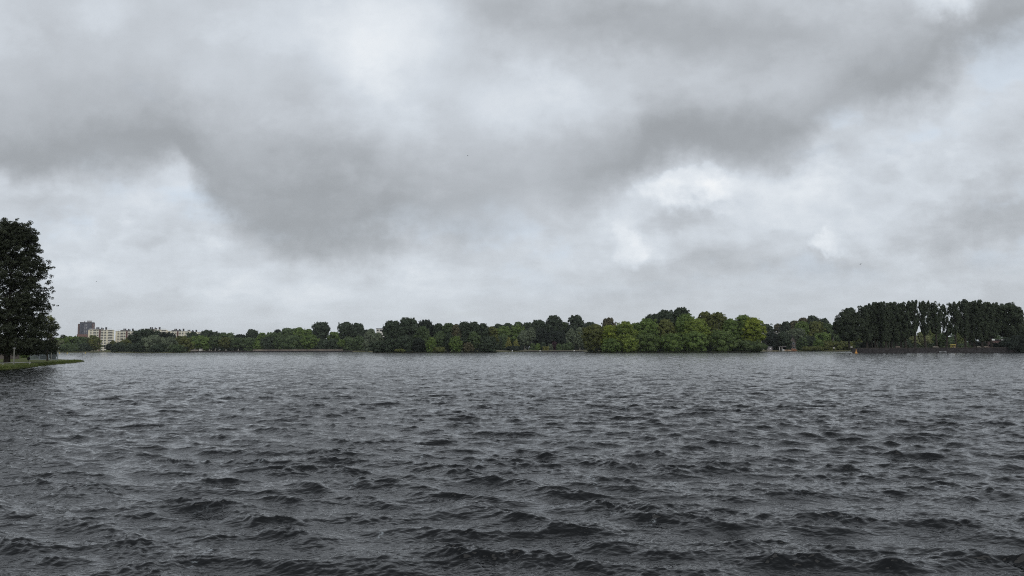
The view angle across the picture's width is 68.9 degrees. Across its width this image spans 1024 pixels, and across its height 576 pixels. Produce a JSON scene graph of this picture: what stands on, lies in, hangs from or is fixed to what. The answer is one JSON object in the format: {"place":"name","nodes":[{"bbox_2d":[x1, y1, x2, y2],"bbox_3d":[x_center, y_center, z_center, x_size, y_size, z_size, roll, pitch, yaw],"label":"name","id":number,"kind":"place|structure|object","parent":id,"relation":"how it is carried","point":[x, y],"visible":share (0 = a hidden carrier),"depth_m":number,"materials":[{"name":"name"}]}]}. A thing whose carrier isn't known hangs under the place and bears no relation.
{"place":"outdoors","nodes":[
{"label":"outdoors","id":0,"kind":"place"},
{"bbox_2d":[0,358,84,369],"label":"lawn","id":1,"kind":"structure","parent":0,"point":[22,360],"depth_m":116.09,"materials":[{"name":"green plant"}]},
{"bbox_2d":[0,217,64,362],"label":"tree","id":2,"kind":"object","parent":1,"relation":"on","point":[21,304],"visible":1,"depth_m":103.47,"materials":[{"name":"green plant"}]},
{"bbox_2d":[374,352,472,352],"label":"island ground","id":3,"kind":"structure","parent":0,"point":[423,352],"depth_m":475.08,"materials":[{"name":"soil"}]},
{"bbox_2d":[368,340,384,351],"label":"tree","id":4,"kind":"object","parent":3,"relation":"on","point":[377,346],"visible":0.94,"depth_m":484.69,"materials":[{"name":"green plant"}]},
{"bbox_2d":[383,338,395,351],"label":"tree","id":5,"kind":"object","parent":3,"relation":"on","point":[389,344],"visible":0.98,"depth_m":480.90,"materials":[{"name":"green plant"}]},
{"bbox_2d":[382,320,398,342],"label":"tree","id":6,"kind":"object","parent":3,"relation":"on","point":[390,329],"visible":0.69,"depth_m":500.38,"materials":[{"name":"green plant"}]},
{"bbox_2d":[394,335,413,351],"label":"tree","id":7,"kind":"object","parent":3,"relation":"on","point":[405,343],"visible":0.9,"depth_m":479.25,"materials":[{"name":"green plant"}]},
{"bbox_2d":[395,317,419,341],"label":"tree","id":8,"kind":"object","parent":3,"relation":"on","point":[407,326],"visible":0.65,"depth_m":501.31,"materials":[{"name":"green plant"}]},
{"bbox_2d":[412,337,424,351],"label":"tree","id":9,"kind":"object","parent":3,"relation":"on","point":[418,344],"visible":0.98,"depth_m":482.39,"materials":[{"name":"green plant"}]},
{"bbox_2d":[413,326,430,350],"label":"tree","id":10,"kind":"object","parent":3,"relation":"on","point":[423,331],"visible":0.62,"depth_m":492.47,"materials":[{"name":"green plant"}]},
{"bbox_2d":[418,319,433,350],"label":"tree","id":11,"kind":"object","parent":3,"relation":"on","point":[428,324],"visible":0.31,"depth_m":511.56,"materials":[{"name":"green plant"}]},
{"bbox_2d":[425,337,436,351],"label":"tree","id":12,"kind":"object","parent":3,"relation":"on","point":[431,343],"visible":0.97,"depth_m":478.53,"materials":[{"name":"green plant"}]},
{"bbox_2d":[433,331,444,346],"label":"tree","id":13,"kind":"object","parent":3,"relation":"on","point":[439,336],"visible":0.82,"depth_m":486.88,"materials":[{"name":"green plant"}]},
{"bbox_2d":[448,336,462,351],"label":"tree","id":14,"kind":"object","parent":3,"relation":"on","point":[455,343],"visible":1,"depth_m":481.52,"materials":[{"name":"green plant"}]},
{"bbox_2d":[457,321,470,344],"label":"tree","id":15,"kind":"object","parent":3,"relation":"on","point":[463,327],"visible":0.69,"depth_m":504.27,"materials":[{"name":"green plant"}]},
{"bbox_2d":[467,321,479,335],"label":"tree","id":16,"kind":"object","parent":3,"relation":"on","point":[474,326],"visible":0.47,"depth_m":504.60,"materials":[{"name":"green plant"}]},
{"bbox_2d":[467,331,480,350],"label":"tree","id":17,"kind":"object","parent":3,"relation":"on","point":[474,338],"visible":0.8,"depth_m":491.80,"materials":[{"name":"green plant"}]},
{"bbox_2d":[478,335,497,351],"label":"tree","id":18,"kind":"object","parent":3,"relation":"on","point":[488,343],"visible":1,"depth_m":487.98,"materials":[{"name":"green plant"}]},
{"bbox_2d":[57,349,851,352],"bbox_3d":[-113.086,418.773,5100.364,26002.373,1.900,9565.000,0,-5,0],"label":"ground","id":19,"kind":"structure","parent":0,"point":[372,351],"depth_m":603.87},
{"bbox_2d":[77,321,94,337],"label":"tower block","id":20,"kind":"structure","parent":19,"relation":"on","point":[84,327],"depth_m":1496.87,"materials":[{"name":"concrete"}]},
{"bbox_2d":[86,335,102,350],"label":"tree","id":21,"kind":"object","parent":19,"relation":"on","point":[93,341],"visible":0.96,"depth_m":730.60,"materials":[{"name":"green plant"}]},
{"bbox_2d":[88,327,113,350],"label":"apartment block","id":22,"kind":"structure","parent":19,"relation":"on","point":[106,336],"depth_m":1269.19,"materials":[{"name":"white concrete"}]},
{"bbox_2d":[115,329,133,341],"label":"apartment block","id":23,"kind":"structure","parent":19,"relation":"on","point":[123,334],"depth_m":1323.71,"materials":[{"name":"white concrete"}]},
{"bbox_2d":[132,341,148,351],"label":"tree","id":24,"kind":"object","parent":19,"relation":"on","point":[138,346],"visible":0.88,"depth_m":607.85,"materials":[{"name":"green plant"}]},
{"bbox_2d":[127,328,162,343],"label":"tree","id":25,"kind":"object","parent":19,"relation":"on","point":[135,336],"visible":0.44,"depth_m":660.02,"materials":[{"name":"green plant"}]},
{"bbox_2d":[141,335,164,351],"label":"willow tree","id":26,"kind":"object","parent":19,"relation":"on","point":[151,340],"visible":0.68,"depth_m":610.21,"materials":[{"name":"green plant"}]},
{"bbox_2d":[148,343,167,351],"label":"tree","id":27,"kind":"object","parent":19,"relation":"on","point":[159,347],"visible":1,"depth_m":602.90,"materials":[{"name":"green plant"}]},
{"bbox_2d":[161,336,178,351],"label":"tree","id":28,"kind":"object","parent":19,"relation":"on","point":[169,340],"visible":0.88,"depth_m":607.57,"materials":[{"name":"green plant"}]},
{"bbox_2d":[175,336,194,351],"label":"tree","id":29,"kind":"object","parent":19,"relation":"on","point":[185,341],"visible":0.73,"depth_m":620.97,"materials":[{"name":"green plant"}]},
{"bbox_2d":[188,335,209,349],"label":"tree","id":30,"kind":"object","parent":19,"relation":"on","point":[196,340],"visible":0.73,"depth_m":697.05,"materials":[{"name":"green plant"}]},
{"bbox_2d":[218,337,231,349],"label":"tree","id":31,"kind":"object","parent":19,"relation":"on","point":[224,342],"visible":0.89,"depth_m":696.06,"materials":[{"name":"green plant"}]},
{"bbox_2d":[229,337,246,350],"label":"tree","id":32,"kind":"object","parent":19,"relation":"on","point":[237,342],"visible":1,"depth_m":695.75,"materials":[{"name":"green plant"}]},
{"bbox_2d":[242,337,255,350],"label":"tree","id":33,"kind":"object","parent":19,"relation":"on","point":[249,345],"visible":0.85,"depth_m":698.76,"materials":[{"name":"green plant"}]},
{"bbox_2d":[259,337,274,348],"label":"tree","id":34,"kind":"object","parent":19,"relation":"on","point":[266,342],"visible":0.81,"depth_m":699.52,"materials":[{"name":"green plant"}]},
{"bbox_2d":[190,350,364,351],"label":"quay wall","id":35,"kind":"structure","parent":19,"relation":"on","point":[272,351],"depth_m":687.57,"materials":[{"name":"stone"}]},
{"bbox_2d":[272,336,285,348],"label":"tree","id":36,"kind":"object","parent":19,"relation":"on","point":[277,341],"visible":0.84,"depth_m":699.09,"materials":[{"name":"green plant"}]},
{"bbox_2d":[279,335,303,348],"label":"tree","id":37,"kind":"object","parent":19,"relation":"on","point":[291,342],"visible":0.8,"depth_m":698.55,"materials":[{"name":"green plant"}]},
{"bbox_2d":[253,349,342,350],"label":"parapet wall","id":38,"kind":"structure","parent":19,"relation":"on","point":[297,349],"depth_m":690.61,"materials":[{"name":"grey concrete"}]},
{"bbox_2d":[299,334,319,348],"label":"tree","id":39,"kind":"object","parent":19,"relation":"on","point":[308,341],"visible":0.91,"depth_m":698.43,"materials":[{"name":"green plant"}]},
{"bbox_2d":[311,321,330,339],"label":"tree","id":40,"kind":"object","parent":19,"relation":"on","point":[320,330],"visible":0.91,"depth_m":739.42,"materials":[{"name":"green plant"}]},
{"bbox_2d":[337,322,351,339],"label":"tree","id":41,"kind":"object","parent":19,"relation":"on","point":[344,328],"visible":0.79,"depth_m":736.13,"materials":[{"name":"green plant"}]},
{"bbox_2d":[341,336,355,350],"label":"tree","id":42,"kind":"object","parent":19,"relation":"on","point":[349,340],"visible":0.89,"depth_m":702.00,"materials":[{"name":"green plant"}]},
{"bbox_2d":[347,323,365,337],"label":"tree","id":43,"kind":"object","parent":19,"relation":"on","point":[356,329],"visible":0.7,"depth_m":732.10,"materials":[{"name":"green plant"}]},
{"bbox_2d":[352,336,364,350],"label":"tree","id":44,"kind":"object","parent":19,"relation":"on","point":[358,341],"visible":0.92,"depth_m":700.39,"materials":[{"name":"green plant"}]},
{"bbox_2d":[362,329,374,351],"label":"willow tree","id":45,"kind":"object","parent":19,"relation":"on","point":[369,335],"visible":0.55,"depth_m":653.79,"materials":[{"name":"green plant"}]},
{"bbox_2d":[497,326,511,336],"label":"tree","id":46,"kind":"object","parent":19,"relation":"on","point":[506,330],"visible":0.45,"depth_m":691.98,"materials":[{"name":"green plant"}]},
{"bbox_2d":[509,325,524,345],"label":"tree","id":47,"kind":"object","parent":19,"relation":"on","point":[516,330],"visible":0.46,"depth_m":692.94,"materials":[{"name":"green plant"}]},
{"bbox_2d":[517,330,529,349],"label":"tree","id":48,"kind":"object","parent":19,"relation":"on","point":[523,338],"visible":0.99,"depth_m":630.85,"materials":[{"name":"green plant"}]},
{"bbox_2d":[532,327,548,349],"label":"tree","id":49,"kind":"object","parent":19,"relation":"on","point":[542,335],"visible":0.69,"depth_m":654.48,"materials":[{"name":"green plant"}]},
{"bbox_2d":[545,315,563,334],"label":"tree","id":50,"kind":"object","parent":19,"relation":"on","point":[553,322],"visible":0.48,"depth_m":670.96,"materials":[{"name":"green plant"}]},
{"bbox_2d":[546,330,565,344],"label":"tree","id":51,"kind":"object","parent":19,"relation":"on","point":[557,336],"visible":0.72,"depth_m":652.04,"materials":[{"name":"green plant"}]},
{"bbox_2d":[565,328,576,346],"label":"tree","id":52,"kind":"object","parent":19,"relation":"on","point":[570,336],"visible":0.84,"depth_m":631.30,"materials":[{"name":"green plant"}]},
{"bbox_2d":[565,314,586,333],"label":"tree","id":53,"kind":"object","parent":19,"relation":"on","point":[576,321],"visible":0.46,"depth_m":671.70,"materials":[{"name":"green plant"}]},
{"bbox_2d":[574,327,583,349],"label":"tree","id":54,"kind":"object","parent":19,"relation":"on","point":[579,341],"visible":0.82,"depth_m":630.36,"materials":[{"name":"green plant"}]},
{"bbox_2d":[760,332,781,349],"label":"tree","id":55,"kind":"object","parent":19,"relation":"on","point":[771,339],"visible":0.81,"depth_m":540.23,"materials":[{"name":"green plant"}]},
{"bbox_2d":[775,331,792,349],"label":"tree","id":56,"kind":"object","parent":19,"relation":"on","point":[784,338],"visible":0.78,"depth_m":542.65,"materials":[{"name":"green plant"}]},
{"bbox_2d":[786,328,808,341],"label":"tree","id":57,"kind":"object","parent":19,"relation":"on","point":[797,334],"visible":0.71,"depth_m":580.65,"materials":[{"name":"green plant"}]},
{"bbox_2d":[794,321,809,342],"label":"tree","id":58,"kind":"object","parent":19,"relation":"on","point":[802,325],"visible":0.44,"depth_m":596.05,"materials":[{"name":"green plant"}]},
{"bbox_2d":[807,321,826,335],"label":"tree","id":59,"kind":"object","parent":19,"relation":"on","point":[816,327],"visible":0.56,"depth_m":595.34,"materials":[{"name":"green plant"}]},
{"bbox_2d":[814,332,831,342],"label":"tree","id":60,"kind":"object","parent":19,"relation":"on","point":[822,336],"visible":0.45,"depth_m":540.37,"materials":[{"name":"green plant"}]},
{"bbox_2d":[832,341,848,349],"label":"bush","id":61,"kind":"object","parent":19,"relation":"on","point":[841,345],"visible":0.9,"depth_m":521.90,"materials":[{"name":"green plant"}]},
{"bbox_2d":[852,348,1019,352],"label":"quay wall","id":62,"kind":"structure","parent":19,"relation":"on","point":[927,350],"depth_m":341.02,"materials":[{"name":"stone"}]},
{"bbox_2d":[0,351,1023,575],"bbox_3d":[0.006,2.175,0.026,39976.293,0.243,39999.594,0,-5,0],"label":"water","id":63,"kind":"structure","parent":0,"point":[804,463],"depth_m":14.09,"materials":[{"name":"grey liquid"}]},
{"bbox_2d":[0,0,1023,347],"label":"sky","id":64,"kind":"structure","parent":0,"point":[237,167],"materials":[{"name":"grey"}]},
{"bbox_2d":[586,351,759,352],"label":"island ground","id":65,"kind":"structure","parent":0,"point":[676,351],"depth_m":424.48,"materials":[{"name":"green plant"}]},
{"bbox_2d":[578,324,603,350],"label":"tree","id":66,"kind":"object","parent":65,"relation":"on","point":[591,337],"visible":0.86,"depth_m":436.84,"materials":[{"name":"green plant"}]},
{"bbox_2d":[600,325,618,351],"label":"tree","id":67,"kind":"object","parent":65,"relation":"on","point":[609,331],"visible":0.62,"depth_m":434.12,"materials":[{"name":"green plant"}]},
{"bbox_2d":[600,338,622,351],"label":"tree","id":68,"kind":"object","parent":65,"relation":"on","point":[613,344],"visible":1,"depth_m":425.89,"materials":[{"name":"green plant"}]},
{"bbox_2d":[614,321,638,351],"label":"tree","id":69,"kind":"object","parent":65,"relation":"on","point":[625,329],"visible":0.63,"depth_m":432.35,"materials":[{"name":"green plant"}]},
{"bbox_2d":[621,337,641,351],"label":"tree","id":70,"kind":"object","parent":65,"relation":"on","point":[629,345],"visible":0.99,"depth_m":424.37,"materials":[{"name":"green plant"}]},
{"bbox_2d":[633,333,659,351],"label":"tree","id":71,"kind":"object","parent":65,"relation":"on","point":[651,343],"visible":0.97,"depth_m":424.41,"materials":[{"name":"green plant"}]},
{"bbox_2d":[636,318,660,342],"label":"tree","id":72,"kind":"object","parent":65,"relation":"on","point":[647,325],"visible":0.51,"depth_m":437.29,"materials":[{"name":"green plant"}]},
{"bbox_2d":[656,319,676,351],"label":"tree","id":73,"kind":"object","parent":65,"relation":"on","point":[667,326],"visible":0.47,"depth_m":439.95,"materials":[{"name":"green plant"}]},
{"bbox_2d":[657,310,675,323],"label":"tree","id":74,"kind":"object","parent":65,"relation":"on","point":[664,314],"visible":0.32,"depth_m":458.19,"materials":[{"name":"green plant"}]},
{"bbox_2d":[657,333,685,351],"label":"tree","id":75,"kind":"object","parent":65,"relation":"on","point":[671,342],"visible":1,"depth_m":424.98,"materials":[{"name":"green plant"}]},
{"bbox_2d":[672,307,689,325],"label":"tree","id":76,"kind":"object","parent":65,"relation":"on","point":[678,311],"visible":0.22,"depth_m":457.99,"materials":[{"name":"green plant"}]},
{"bbox_2d":[675,314,694,348],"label":"tree","id":77,"kind":"object","parent":65,"relation":"on","point":[680,322],"visible":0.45,"depth_m":441.19,"materials":[{"name":"green plant"}]},
{"bbox_2d":[682,331,708,351],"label":"tree","id":78,"kind":"object","parent":65,"relation":"on","point":[699,339],"visible":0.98,"depth_m":424.79,"materials":[{"name":"green plant"}]},
{"bbox_2d":[681,318,711,351],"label":"tree","id":79,"kind":"object","parent":65,"relation":"on","point":[698,325],"visible":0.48,"depth_m":433.76,"materials":[{"name":"green plant"}]},
{"bbox_2d":[707,312,726,332],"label":"tree","id":80,"kind":"object","parent":65,"relation":"on","point":[716,321],"visible":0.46,"depth_m":447.24,"materials":[{"name":"green plant"}]},
{"bbox_2d":[707,329,737,351],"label":"tree","id":81,"kind":"object","parent":65,"relation":"on","point":[719,340],"visible":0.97,"depth_m":424.76,"materials":[{"name":"green plant"}]},
{"bbox_2d":[722,318,739,340],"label":"tree","id":82,"kind":"object","parent":65,"relation":"on","point":[730,324],"visible":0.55,"depth_m":440.53,"materials":[{"name":"green plant"}]},
{"bbox_2d":[735,314,755,340],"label":"tree","id":83,"kind":"object","parent":65,"relation":"on","point":[739,320],"visible":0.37,"depth_m":442.40,"materials":[{"name":"green plant"}]},
{"bbox_2d":[733,339,767,351],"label":"tree","id":84,"kind":"object","parent":65,"relation":"on","point":[749,345],"visible":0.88,"depth_m":427.10,"materials":[{"name":"green plant"}]},
{"bbox_2d":[740,317,766,342],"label":"tree","id":85,"kind":"object","parent":65,"relation":"on","point":[752,334],"visible":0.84,"depth_m":437.66,"materials":[{"name":"green plant"}]},
{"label":"quay ground","id":86,"kind":"structure","parent":0,"visible":0},
{"bbox_2d":[832,307,866,348],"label":"tree","id":87,"kind":"object","parent":86,"relation":"on","point":[849,326],"visible":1,"depth_m":358.93,"materials":[{"name":"green plant"}]},
{"bbox_2d":[857,305,877,347],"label":"poplar tree","id":88,"kind":"object","parent":86,"relation":"on","point":[865,312],"visible":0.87,"depth_m":362.21,"materials":[{"name":"green plant"}]},
{"bbox_2d":[867,302,882,347],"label":"poplar tree","id":89,"kind":"object","parent":86,"relation":"on","point":[874,309],"visible":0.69,"depth_m":363.34,"materials":[{"name":"green plant"}]},
{"bbox_2d":[877,301,898,347],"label":"poplar tree","id":90,"kind":"object","parent":86,"relation":"on","point":[886,327],"visible":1,"depth_m":360.02,"materials":[{"name":"green plant"}]},
{"bbox_2d":[888,301,904,347],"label":"poplar tree","id":91,"kind":"object","parent":86,"relation":"on","point":[896,332],"visible":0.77,"depth_m":361.07,"materials":[{"name":"green plant"}]},
{"bbox_2d":[895,301,911,347],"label":"poplar tree","id":92,"kind":"object","parent":86,"relation":"on","point":[905,330],"visible":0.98,"depth_m":359.88,"materials":[{"name":"green plant"}]},
{"bbox_2d":[855,341,963,347],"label":"undergrowth","id":93,"kind":"object","parent":86,"relation":"on","point":[857,345],"visible":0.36,"depth_m":411.17,"materials":[{"name":"green plant"}]},
{"bbox_2d":[906,300,919,347],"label":"poplar tree","id":94,"kind":"object","parent":86,"relation":"on","point":[914,318],"visible":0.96,"depth_m":359.08,"materials":[{"name":"green plant"}]},
{"bbox_2d":[915,300,932,347],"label":"poplar tree","id":95,"kind":"object","parent":86,"relation":"on","point":[925,326],"visible":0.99,"depth_m":358.85,"materials":[{"name":"green plant"}]},
{"bbox_2d":[916,332,931,347],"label":"willow tree","id":96,"kind":"object","parent":86,"relation":"on","point":[920,336],"visible":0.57,"depth_m":451.35,"materials":[{"name":"green plant"}]},
{"bbox_2d":[930,301,943,347],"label":"poplar tree","id":97,"kind":"object","parent":86,"relation":"on","point":[936,313],"visible":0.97,"depth_m":358.77,"materials":[{"name":"green plant"}]},
{"bbox_2d":[932,334,951,347],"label":"tree","id":98,"kind":"object","parent":86,"relation":"on","point":[941,339],"visible":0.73,"depth_m":417.07,"materials":[{"name":"green plant"}]},
{"bbox_2d":[940,304,951,347],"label":"poplar tree","id":99,"kind":"object","parent":86,"relation":"on","point":[945,322],"visible":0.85,"depth_m":360.79,"materials":[{"name":"green plant"}]},
{"bbox_2d":[947,301,961,347],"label":"poplar tree","id":100,"kind":"object","parent":86,"relation":"on","point":[953,309],"visible":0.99,"depth_m":358.70,"materials":[{"name":"green plant"}]},
{"bbox_2d":[952,299,970,347],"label":"poplar tree","id":101,"kind":"object","parent":86,"relation":"on","point":[964,327],"visible":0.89,"depth_m":360.76,"materials":[{"name":"green plant"}]},
{"bbox_2d":[968,302,980,347],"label":"poplar tree","id":102,"kind":"object","parent":86,"relation":"on","point":[973,335],"visible":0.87,"depth_m":362.49,"materials":[{"name":"green plant"}]},
{"bbox_2d":[972,299,990,347],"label":"poplar tree","id":103,"kind":"object","parent":86,"relation":"on","point":[982,331],"visible":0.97,"depth_m":360.46,"materials":[{"name":"green plant"}]},
{"bbox_2d":[983,302,1003,347],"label":"poplar tree","id":104,"kind":"object","parent":86,"relation":"on","point":[994,330],"visible":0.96,"depth_m":359.55,"materials":[{"name":"green plant"}]},
{"bbox_2d":[993,302,1023,337],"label":"tree","id":105,"kind":"object","parent":86,"relation":"on","point":[1012,321],"visible":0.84,"depth_m":359.09,"materials":[{"name":"green plant"}]},
{"bbox_2d":[998,335,1023,351],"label":"bush","id":106,"kind":"object","parent":86,"relation":"on","point":[1013,342],"visible":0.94,"depth_m":339.01,"materials":[{"name":"green plant"}]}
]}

